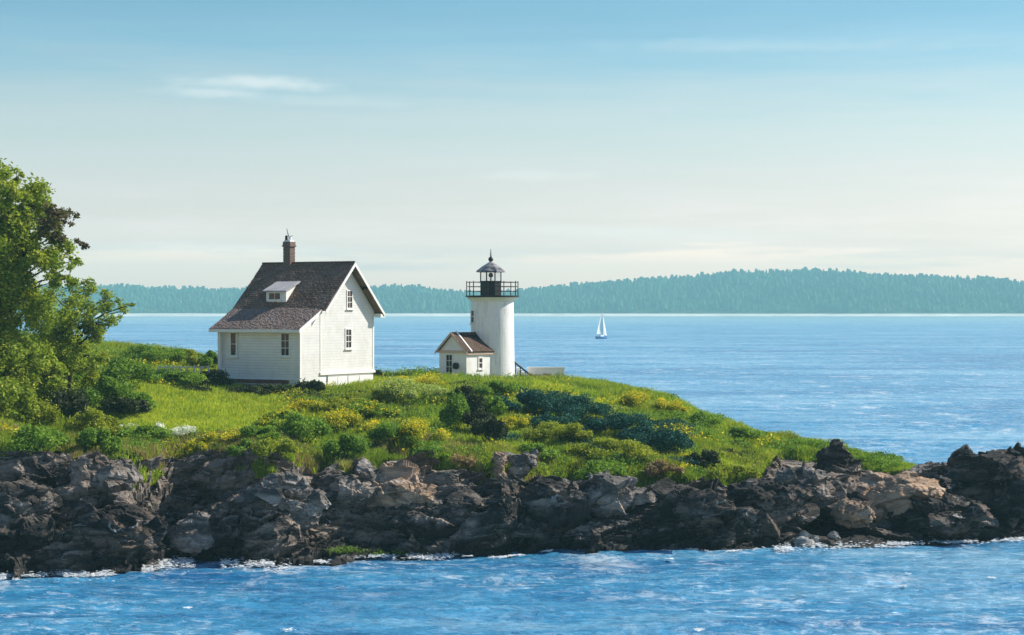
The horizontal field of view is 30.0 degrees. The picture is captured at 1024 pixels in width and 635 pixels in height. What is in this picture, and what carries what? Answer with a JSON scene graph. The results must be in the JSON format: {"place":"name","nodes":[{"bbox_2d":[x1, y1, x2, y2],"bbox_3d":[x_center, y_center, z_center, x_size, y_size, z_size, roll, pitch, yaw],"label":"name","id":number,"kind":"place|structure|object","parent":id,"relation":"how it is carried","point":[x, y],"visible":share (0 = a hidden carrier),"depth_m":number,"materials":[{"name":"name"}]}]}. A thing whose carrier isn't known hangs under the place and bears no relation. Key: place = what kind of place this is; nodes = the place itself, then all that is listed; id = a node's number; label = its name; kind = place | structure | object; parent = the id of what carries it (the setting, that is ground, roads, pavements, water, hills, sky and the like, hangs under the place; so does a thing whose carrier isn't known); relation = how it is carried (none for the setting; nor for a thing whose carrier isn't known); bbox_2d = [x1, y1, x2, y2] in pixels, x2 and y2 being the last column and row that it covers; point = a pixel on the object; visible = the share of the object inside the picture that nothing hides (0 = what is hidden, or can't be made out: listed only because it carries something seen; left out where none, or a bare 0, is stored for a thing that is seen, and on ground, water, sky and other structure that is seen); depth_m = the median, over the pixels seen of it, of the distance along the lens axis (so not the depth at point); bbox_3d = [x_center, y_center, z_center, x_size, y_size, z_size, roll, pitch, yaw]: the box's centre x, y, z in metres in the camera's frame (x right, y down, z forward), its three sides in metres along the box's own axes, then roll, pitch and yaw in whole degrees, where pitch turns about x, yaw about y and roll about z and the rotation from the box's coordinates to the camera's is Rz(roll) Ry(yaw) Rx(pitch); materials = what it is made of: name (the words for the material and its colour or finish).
{"place":"outdoors","nodes":[
{"label":"outdoors","id":0,"kind":"place"},
{"bbox_2d":[0,330,915,488],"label":"grassy ground","id":1,"kind":"structure","parent":0,"point":[489,474],"depth_m":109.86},
{"bbox_2d":[0,422,72,456],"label":"leafy shrub","id":2,"kind":"object","parent":1,"relation":"on","point":[28,435],"visible":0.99,"depth_m":94.26,"materials":[{"name":"green plant"}]},
{"bbox_2d":[18,396,60,423],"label":"meadow shrub","id":3,"kind":"object","parent":1,"relation":"on","point":[51,415],"visible":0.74,"depth_m":102.81,"materials":[{"name":"green plant"}]},
{"bbox_2d":[0,158,89,424],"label":"tall tree","id":4,"kind":"object","parent":1,"relation":"on","point":[27,365],"visible":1,"depth_m":103.29,"materials":[{"name":"green plant"}]},
{"bbox_2d":[39,385,90,419],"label":"dark shrub","id":5,"kind":"object","parent":1,"relation":"on","point":[71,403],"visible":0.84,"depth_m":104.63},
{"bbox_2d":[22,276,135,399],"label":"tree","id":6,"kind":"object","parent":1,"relation":"on","point":[67,352],"visible":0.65,"depth_m":110.67,"materials":[{"name":"green plant"}]},
{"bbox_2d":[68,406,123,435],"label":"meadow shrub","id":7,"kind":"object","parent":1,"relation":"on","point":[92,417],"visible":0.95,"depth_m":101.64,"materials":[{"name":"green plant"}]},
{"bbox_2d":[73,425,122,454],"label":"leafy shrub","id":8,"kind":"object","parent":1,"relation":"on","point":[89,437],"visible":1,"depth_m":96.15,"materials":[{"name":"green plant"}]},
{"bbox_2d":[77,373,138,412],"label":"leafy shrub","id":9,"kind":"object","parent":1,"relation":"on","point":[107,386],"visible":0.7,"depth_m":110.40,"materials":[{"name":"green plant"}]},
{"bbox_2d":[96,395,150,416],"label":"dark shrub","id":10,"kind":"object","parent":1,"relation":"on","point":[126,405],"visible":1,"depth_m":108.93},
{"bbox_2d":[93,352,155,386],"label":"leafy shrub","id":11,"kind":"object","parent":1,"relation":"on","point":[120,367],"visible":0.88,"depth_m":121.50,"materials":[{"name":"green plant"}]},
{"bbox_2d":[114,425,177,437],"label":"leafy shrub","id":12,"kind":"object","parent":1,"relation":"on","point":[162,432],"visible":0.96,"depth_m":101.80,"materials":[{"name":"green plant"}]},
{"bbox_2d":[109,343,195,364],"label":"leafy shrub","id":13,"kind":"object","parent":1,"relation":"on","point":[148,353],"visible":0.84,"depth_m":139.93,"materials":[{"name":"green plant"}]},
{"bbox_2d":[140,370,207,384],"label":"leafy shrub","id":14,"kind":"object","parent":1,"relation":"on","point":[184,376],"visible":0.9,"depth_m":125.44,"materials":[{"name":"green plant"}]},
{"bbox_2d":[169,348,204,366],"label":"meadow shrub","id":15,"kind":"object","parent":1,"relation":"on","point":[192,359],"visible":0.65,"depth_m":141.46,"materials":[{"name":"green plant"}]},
{"bbox_2d":[195,350,217,367],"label":"leafy shrub","id":16,"kind":"object","parent":1,"relation":"on","point":[210,358],"visible":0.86,"depth_m":141.64,"materials":[{"name":"green plant"}]},
{"bbox_2d":[121,379,292,438],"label":"lawn","id":17,"kind":"structure","parent":1,"relation":"on","point":[184,413],"depth_m":113.68,"materials":[{"name":"plant"}]},
{"bbox_2d":[192,367,234,386],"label":"dark shrub","id":18,"kind":"object","parent":1,"relation":"on","point":[218,376],"visible":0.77,"depth_m":126.80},
{"bbox_2d":[194,428,243,442],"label":"goldenrod clump","id":19,"kind":"object","parent":1,"relation":"on","point":[226,435],"visible":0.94,"depth_m":101.38,"materials":[{"name":"yellow plant"}]},
{"bbox_2d":[224,438,258,457],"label":"leafy shrub","id":20,"kind":"object","parent":1,"relation":"on","point":[233,449],"visible":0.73,"depth_m":99.36,"materials":[{"name":"green plant"}]},
{"bbox_2d":[236,423,280,439],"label":"leafy shrub","id":21,"kind":"object","parent":1,"relation":"on","point":[264,432],"visible":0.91,"depth_m":101.12,"materials":[{"name":"green plant"}]},
{"bbox_2d":[226,383,294,394],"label":"dark shrub","id":22,"kind":"object","parent":1,"relation":"on","point":[272,388],"visible":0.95,"depth_m":124.08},
{"bbox_2d":[250,407,292,426],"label":"flowering shrub","id":23,"kind":"object","parent":1,"relation":"on","point":[273,418],"visible":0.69,"depth_m":107.16,"materials":[{"name":"green plant"}]},
{"bbox_2d":[251,437,299,462],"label":"meadow shrub","id":24,"kind":"object","parent":1,"relation":"on","point":[266,446],"visible":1,"depth_m":99.21,"materials":[{"name":"green plant"}]},
{"bbox_2d":[209,231,384,385],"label":"white house","id":25,"kind":"structure","parent":1,"relation":"on","point":[288,319],"depth_m":130.58,"materials":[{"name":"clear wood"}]},
{"bbox_2d":[227,332,238,357],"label":"window","id":26,"kind":"structure","parent":25,"relation":"in","point":[233,336],"depth_m":130.30,"materials":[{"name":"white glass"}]},
{"bbox_2d":[280,333,290,357],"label":"window","id":27,"kind":"structure","parent":25,"relation":"in","point":[284,337],"depth_m":127.72,"materials":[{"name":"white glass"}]},
{"bbox_2d":[274,412,335,442],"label":"leafy shrub","id":28,"kind":"object","parent":1,"relation":"on","point":[296,425],"visible":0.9,"depth_m":104.95,"materials":[{"name":"green plant"}]},
{"bbox_2d":[286,398,329,411],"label":"goldenrod clump","id":29,"kind":"object","parent":1,"relation":"on","point":[302,404],"visible":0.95,"depth_m":115.53,"materials":[{"name":"yellow plant"}]},
{"bbox_2d":[291,378,325,391],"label":"dark shrub","id":30,"kind":"object","parent":1,"relation":"on","point":[318,385],"visible":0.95,"depth_m":124.50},
{"bbox_2d":[308,396,366,412],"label":"meadow shrub","id":31,"kind":"object","parent":1,"relation":"on","point":[336,402],"visible":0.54,"depth_m":116.59,"materials":[{"name":"green plant"}]},
{"bbox_2d":[0,420,688,485],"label":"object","id":32,"kind":"object","parent":1,"relation":"on","point":[137,450],"visible":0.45,"depth_m":101.79,"materials":[{"name":"green plant"}]},
{"bbox_2d":[317,431,371,457],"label":"leafy shrub","id":33,"kind":"object","parent":1,"relation":"on","point":[353,443],"visible":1,"depth_m":102.46,"materials":[{"name":"green plant"}]},
{"bbox_2d":[319,407,379,432],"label":"goldenrod clump","id":34,"kind":"object","parent":1,"relation":"on","point":[341,419],"visible":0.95,"depth_m":110.31,"materials":[{"name":"yellow plant"}]},
{"bbox_2d":[333,397,404,417],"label":"flowering shrub","id":35,"kind":"object","parent":1,"relation":"on","point":[369,408],"visible":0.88,"depth_m":113.52,"materials":[{"name":"green plant"}]},
{"bbox_2d":[339,386,408,403],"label":"meadow shrub","id":36,"kind":"object","parent":1,"relation":"on","point":[374,391],"visible":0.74,"depth_m":119.26,"materials":[{"name":"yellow plant"}]},
{"bbox_2d":[2,379,757,475],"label":"dark undergrowth","id":37,"kind":"object","parent":1,"relation":"on","point":[407,405],"visible":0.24,"depth_m":115.86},
{"bbox_2d":[365,421,420,444],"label":"leafy shrub","id":38,"kind":"object","parent":1,"relation":"on","point":[384,431],"visible":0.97,"depth_m":105.70,"materials":[{"name":"green plant"}]},
{"bbox_2d":[0,359,793,476],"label":"wildflowers","id":39,"kind":"object","parent":1,"relation":"on","point":[491,438],"visible":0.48,"depth_m":119.46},
{"bbox_2d":[371,375,450,401],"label":"pale shrub","id":40,"kind":"object","parent":1,"relation":"on","point":[393,387],"visible":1,"depth_m":118.61,"materials":[{"name":"green plant"}]},
{"bbox_2d":[392,370,446,386],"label":"goldenrod clump","id":41,"kind":"object","parent":1,"relation":"on","point":[429,378],"visible":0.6,"depth_m":128.37,"materials":[{"name":"yellow plant"}]},
{"bbox_2d":[397,417,453,440],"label":"goldenrod clump","id":42,"kind":"object","parent":1,"relation":"on","point":[416,427],"visible":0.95,"depth_m":106.31,"materials":[{"name":"yellow plant"}]},
{"bbox_2d":[0,334,853,481],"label":"yellow undergrowth","id":43,"kind":"object","parent":1,"relation":"on","point":[174,438],"visible":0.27,"depth_m":111.83,"materials":[{"name":"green plant"}]},
{"bbox_2d":[408,444,456,469],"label":"leafy shrub","id":44,"kind":"object","parent":1,"relation":"on","point":[428,447],"visible":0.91,"depth_m":103.35,"materials":[{"name":"green plant"}]},
{"bbox_2d":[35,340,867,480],"bbox_3d":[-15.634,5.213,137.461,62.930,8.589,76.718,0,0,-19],"label":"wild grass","id":45,"kind":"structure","parent":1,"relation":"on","point":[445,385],"depth_m":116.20,"materials":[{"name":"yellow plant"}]},
{"bbox_2d":[437,389,469,430],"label":"leafy shrub","id":46,"kind":"object","parent":1,"relation":"on","point":[451,413],"visible":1,"depth_m":110.42,"materials":[{"name":"green plant"}]},
{"bbox_2d":[435,331,494,375],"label":"entry shed","id":47,"kind":"structure","parent":1,"relation":"on","point":[466,352],"depth_m":143.13,"materials":[{"name":"white"}]},
{"bbox_2d":[464,390,484,415],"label":"dark shrub","id":48,"kind":"object","parent":1,"relation":"on","point":[474,402],"visible":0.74,"depth_m":114.32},
{"bbox_2d":[460,408,495,426],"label":"dark shrub","id":49,"kind":"object","parent":1,"relation":"on","point":[467,420],"visible":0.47,"depth_m":110.40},
{"bbox_2d":[469,415,509,442],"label":"dark shrub","id":50,"kind":"object","parent":1,"relation":"on","point":[493,428],"visible":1,"depth_m":106.80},
{"bbox_2d":[465,250,518,376],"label":"lighthouse","id":51,"kind":"object","parent":1,"relation":"on","point":[492,317],"visible":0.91,"depth_m":144.66,"materials":[{"name":"white paint"}]},
{"bbox_2d":[484,395,507,416],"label":"leafy shrub","id":52,"kind":"object","parent":1,"relation":"on","point":[496,405],"visible":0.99,"depth_m":114.64,"materials":[{"name":"green plant"}]},
{"bbox_2d":[473,379,521,395],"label":"leafy shrub","id":53,"kind":"object","parent":1,"relation":"on","point":[494,386],"visible":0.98,"depth_m":122.65,"materials":[{"name":"green plant"}]},
{"bbox_2d":[497,415,528,430],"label":"goldenrod clump","id":54,"kind":"object","parent":1,"relation":"on","point":[511,421],"visible":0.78,"depth_m":111.73,"materials":[{"name":"yellow plant"}]},
{"bbox_2d":[493,388,560,413],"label":"juniper shrub","id":55,"kind":"object","parent":1,"relation":"on","point":[534,400],"visible":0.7,"depth_m":116.61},
{"bbox_2d":[514,442,559,462],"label":"leafy shrub","id":56,"kind":"object","parent":1,"relation":"on","point":[550,454],"visible":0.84,"depth_m":105.24,"materials":[{"name":"green plant"}]},
{"bbox_2d":[527,367,564,375],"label":"wall","id":57,"kind":"structure","parent":1,"relation":"on","point":[542,370],"depth_m":147.84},
{"bbox_2d":[520,411,580,427],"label":"juniper shrub","id":58,"kind":"object","parent":1,"relation":"on","point":[563,420],"visible":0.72,"depth_m":113.28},
{"bbox_2d":[516,419,592,443],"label":"meadow shrub","id":59,"kind":"object","parent":1,"relation":"on","point":[573,430],"visible":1,"depth_m":110.70,"materials":[{"name":"green plant"}]},
{"bbox_2d":[538,394,614,422],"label":"juniper shrub","id":60,"kind":"object","parent":1,"relation":"on","point":[578,405],"visible":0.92,"depth_m":116.33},
{"bbox_2d":[494,385,701,465],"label":"juniper undergrowth","id":61,"kind":"object","parent":1,"relation":"on","point":[668,422],"visible":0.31,"depth_m":116.65,"materials":[{"name":"plant"}]},
{"bbox_2d":[573,460,627,480],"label":"leafy shrub","id":62,"kind":"object","parent":1,"relation":"on","point":[594,467],"visible":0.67,"depth_m":103.83,"materials":[{"name":"green plant"}]},
{"bbox_2d":[568,436,660,462],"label":"meadow shrub","id":63,"kind":"object","parent":1,"relation":"on","point":[632,448],"visible":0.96,"depth_m":107.01,"materials":[{"name":"green plant"}]},
{"bbox_2d":[580,409,653,431],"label":"juniper shrub","id":64,"kind":"object","parent":1,"relation":"on","point":[618,420],"visible":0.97,"depth_m":113.84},
{"bbox_2d":[531,378,736,467],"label":"pale grass","id":65,"kind":"structure","parent":1,"relation":"on","point":[598,401],"depth_m":128.79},
{"bbox_2d":[616,424,656,441],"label":"juniper shrub","id":66,"kind":"object","parent":1,"relation":"on","point":[633,433],"visible":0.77,"depth_m":112.36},
{"bbox_2d":[619,388,669,408],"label":"goldenrod clump","id":67,"kind":"object","parent":1,"relation":"on","point":[634,397],"visible":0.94,"depth_m":125.73,"materials":[{"name":"yellow plant"}]},
{"bbox_2d":[642,459,684,478],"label":"dry grass clump","id":68,"kind":"object","parent":1,"relation":"on","point":[657,467],"visible":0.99,"depth_m":105.14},
{"bbox_2d":[634,427,695,450],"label":"juniper shrub","id":69,"kind":"object","parent":1,"relation":"on","point":[666,439],"visible":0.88,"depth_m":109.65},
{"bbox_2d":[684,448,721,467],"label":"dark shrub","id":70,"kind":"object","parent":1,"relation":"on","point":[707,458],"visible":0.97,"depth_m":107.48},
{"bbox_2d":[686,410,723,427],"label":"leafy shrub","id":71,"kind":"object","parent":1,"relation":"on","point":[709,419],"visible":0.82,"depth_m":122.63,"materials":[{"name":"green plant"}]},
{"bbox_2d":[702,461,761,482],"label":"meadow shrub","id":72,"kind":"object","parent":1,"relation":"on","point":[752,472],"visible":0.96,"depth_m":105.77,"materials":[{"name":"green plant"}]},
{"bbox_2d":[716,426,767,440],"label":"leafy shrub","id":73,"kind":"object","parent":1,"relation":"on","point":[737,431],"visible":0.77,"depth_m":120.89,"materials":[{"name":"green plant"}]},
{"bbox_2d":[0,316,1023,634],"bbox_3d":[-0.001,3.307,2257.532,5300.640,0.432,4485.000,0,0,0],"label":"water","id":74,"kind":"structure","parent":0,"point":[924,388],"depth_m":95.24,"materials":[{"name":"liquid"}]},
{"bbox_2d":[0,382,1023,631],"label":"foam","id":75,"kind":"object","parent":74,"relation":"on","point":[276,568],"visible":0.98,"depth_m":95.47,"materials":[{"name":"white"}]},
{"bbox_2d":[0,448,1023,579],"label":"rocky shore","id":76,"kind":"structure","parent":0,"point":[214,483],"depth_m":98.93,"materials":[{"name":"stone"}]},
{"bbox_2d":[0,474,62,553],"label":"boulder","id":77,"kind":"object","parent":76,"relation":"on","point":[29,508],"visible":0.98,"depth_m":91.50,"materials":[{"name":"stone"}]},
{"bbox_2d":[0,446,74,488],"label":"boulder","id":78,"kind":"object","parent":76,"relation":"on","point":[49,466],"visible":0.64,"depth_m":93.49,"materials":[{"name":"stone"}]},
{"bbox_2d":[61,501,167,561],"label":"boulder","id":79,"kind":"object","parent":76,"relation":"on","point":[111,529],"visible":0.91,"depth_m":92.03,"materials":[{"name":"stone"}]},
{"bbox_2d":[92,460,143,494],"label":"boulder","id":80,"kind":"object","parent":76,"relation":"on","point":[129,475],"visible":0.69,"depth_m":94.33,"materials":[{"name":"grey stone"}]},
{"bbox_2d":[166,510,214,556],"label":"boulder","id":81,"kind":"object","parent":76,"relation":"on","point":[190,534],"visible":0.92,"depth_m":96.06,"materials":[{"name":"grey stone"}]},
{"bbox_2d":[181,439,207,455],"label":"goldenrod clump","id":82,"kind":"object","parent":76,"relation":"on","point":[189,449],"visible":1,"depth_m":100.45,"materials":[{"name":"yellow plant"}]},
{"bbox_2d":[242,471,330,538],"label":"boulder","id":83,"kind":"object","parent":76,"relation":"on","point":[299,499],"visible":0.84,"depth_m":96.38,"materials":[{"name":"grey stone"}]},
{"bbox_2d":[312,457,380,506],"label":"boulder","id":84,"kind":"object","parent":76,"relation":"on","point":[356,488],"visible":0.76,"depth_m":99.54,"materials":[{"name":"grey stone"}]},
{"bbox_2d":[326,546,406,556],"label":"seaweed","id":85,"kind":"object","parent":76,"relation":"on","point":[347,549],"visible":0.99,"depth_m":97.36,"materials":[{"name":"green plant"}]},
{"bbox_2d":[365,460,436,510],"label":"boulder","id":86,"kind":"object","parent":76,"relation":"on","point":[398,483],"visible":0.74,"depth_m":99.81,"materials":[{"name":"beige stone"}]},
{"bbox_2d":[399,483,493,540],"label":"boulder","id":87,"kind":"object","parent":76,"relation":"on","point":[439,518],"visible":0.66,"depth_m":98.47,"materials":[{"name":"stone"}]},
{"bbox_2d":[491,451,507,480],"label":"boulder","id":88,"kind":"object","parent":76,"relation":"on","point":[500,462],"visible":1,"depth_m":101.33,"materials":[{"name":"beige stone"}]},
{"bbox_2d":[491,448,539,477],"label":"boulder","id":89,"kind":"object","parent":76,"relation":"on","point":[524,464],"visible":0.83,"depth_m":102.07,"materials":[{"name":"grey stone"}]},
{"bbox_2d":[516,474,594,528],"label":"boulder","id":90,"kind":"object","parent":76,"relation":"on","point":[554,501],"visible":0.96,"depth_m":100.22,"materials":[{"name":"stone"}]},
{"bbox_2d":[585,470,657,517],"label":"boulder","id":91,"kind":"object","parent":76,"relation":"on","point":[611,495],"visible":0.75,"depth_m":101.10,"materials":[{"name":"grey stone"}]},
{"bbox_2d":[647,478,753,537],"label":"boulder","id":92,"kind":"object","parent":76,"relation":"on","point":[700,513],"visible":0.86,"depth_m":100.67,"materials":[{"name":"stone"}]},
{"bbox_2d":[727,477,819,540],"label":"boulder","id":93,"kind":"object","parent":76,"relation":"on","point":[782,504],"visible":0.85,"depth_m":102.42,"materials":[{"name":"stone"}]},
{"bbox_2d":[791,531,814,547],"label":"boulder","id":94,"kind":"object","parent":76,"relation":"on","point":[803,537],"visible":0.69,"depth_m":101.71,"materials":[{"name":"stone"}]},
{"bbox_2d":[774,461,846,504],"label":"boulder","id":95,"kind":"object","parent":76,"relation":"on","point":[818,482],"visible":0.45,"depth_m":106.55,"materials":[{"name":"grey stone"}]},
{"bbox_2d":[816,439,861,475],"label":"boulder","id":96,"kind":"object","parent":76,"relation":"on","point":[835,456],"visible":0.66,"depth_m":111.21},
{"bbox_2d":[830,496,883,528],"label":"boulder","id":97,"kind":"object","parent":76,"relation":"on","point":[846,512],"visible":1,"depth_m":104.17,"materials":[{"name":"beige stone"}]},
{"bbox_2d":[844,470,945,518],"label":"boulder","id":98,"kind":"object","parent":76,"relation":"on","point":[886,492],"visible":0.57,"depth_m":105.62,"materials":[{"name":"beige stone"}]},
{"bbox_2d":[901,461,946,478],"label":"boulder","id":99,"kind":"object","parent":76,"relation":"on","point":[930,469],"visible":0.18,"depth_m":109.72,"materials":[{"name":"grey stone"}]},
{"bbox_2d":[887,492,998,539],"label":"boulder","id":100,"kind":"object","parent":76,"relation":"on","point":[952,516],"visible":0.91,"depth_m":104.21,"materials":[{"name":"stone"}]},
{"bbox_2d":[932,442,1023,506],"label":"boulder","id":101,"kind":"object","parent":76,"relation":"on","point":[967,472],"visible":0.58,"depth_m":107.56,"materials":[{"name":"stone"}]},
{"bbox_2d":[987,478,1023,538],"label":"boulder","id":102,"kind":"object","parent":76,"relation":"on","point":[1005,503],"visible":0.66,"depth_m":105.73,"materials":[{"name":"stone"}]},
{"bbox_2d":[0,0,1023,292],"label":"sky","id":103,"kind":"structure","parent":0,"point":[409,142],"materials":[{"name":"blue"}]},
{"bbox_2d":[15,313,1023,315],"bbox_3d":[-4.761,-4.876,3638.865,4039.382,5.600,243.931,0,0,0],"label":"beach","id":104,"kind":"structure","parent":0,"point":[386,314],"depth_m":3621.62,"materials":[{"name":"sand"}]},
{"bbox_2d":[56,275,1023,313],"bbox_3d":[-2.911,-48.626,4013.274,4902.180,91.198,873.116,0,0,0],"label":"hills","id":105,"kind":"structure","parent":0,"point":[803,306],"depth_m":3710.17,"materials":[{"name":"plant"}]},
{"bbox_2d":[16,267,1023,312],"bbox_3d":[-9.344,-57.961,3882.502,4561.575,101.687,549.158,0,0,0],"label":"forest","id":106,"kind":"object","parent":105,"relation":"on","point":[421,298],"visible":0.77,"depth_m":3841.11,"materials":[{"name":"plant"}]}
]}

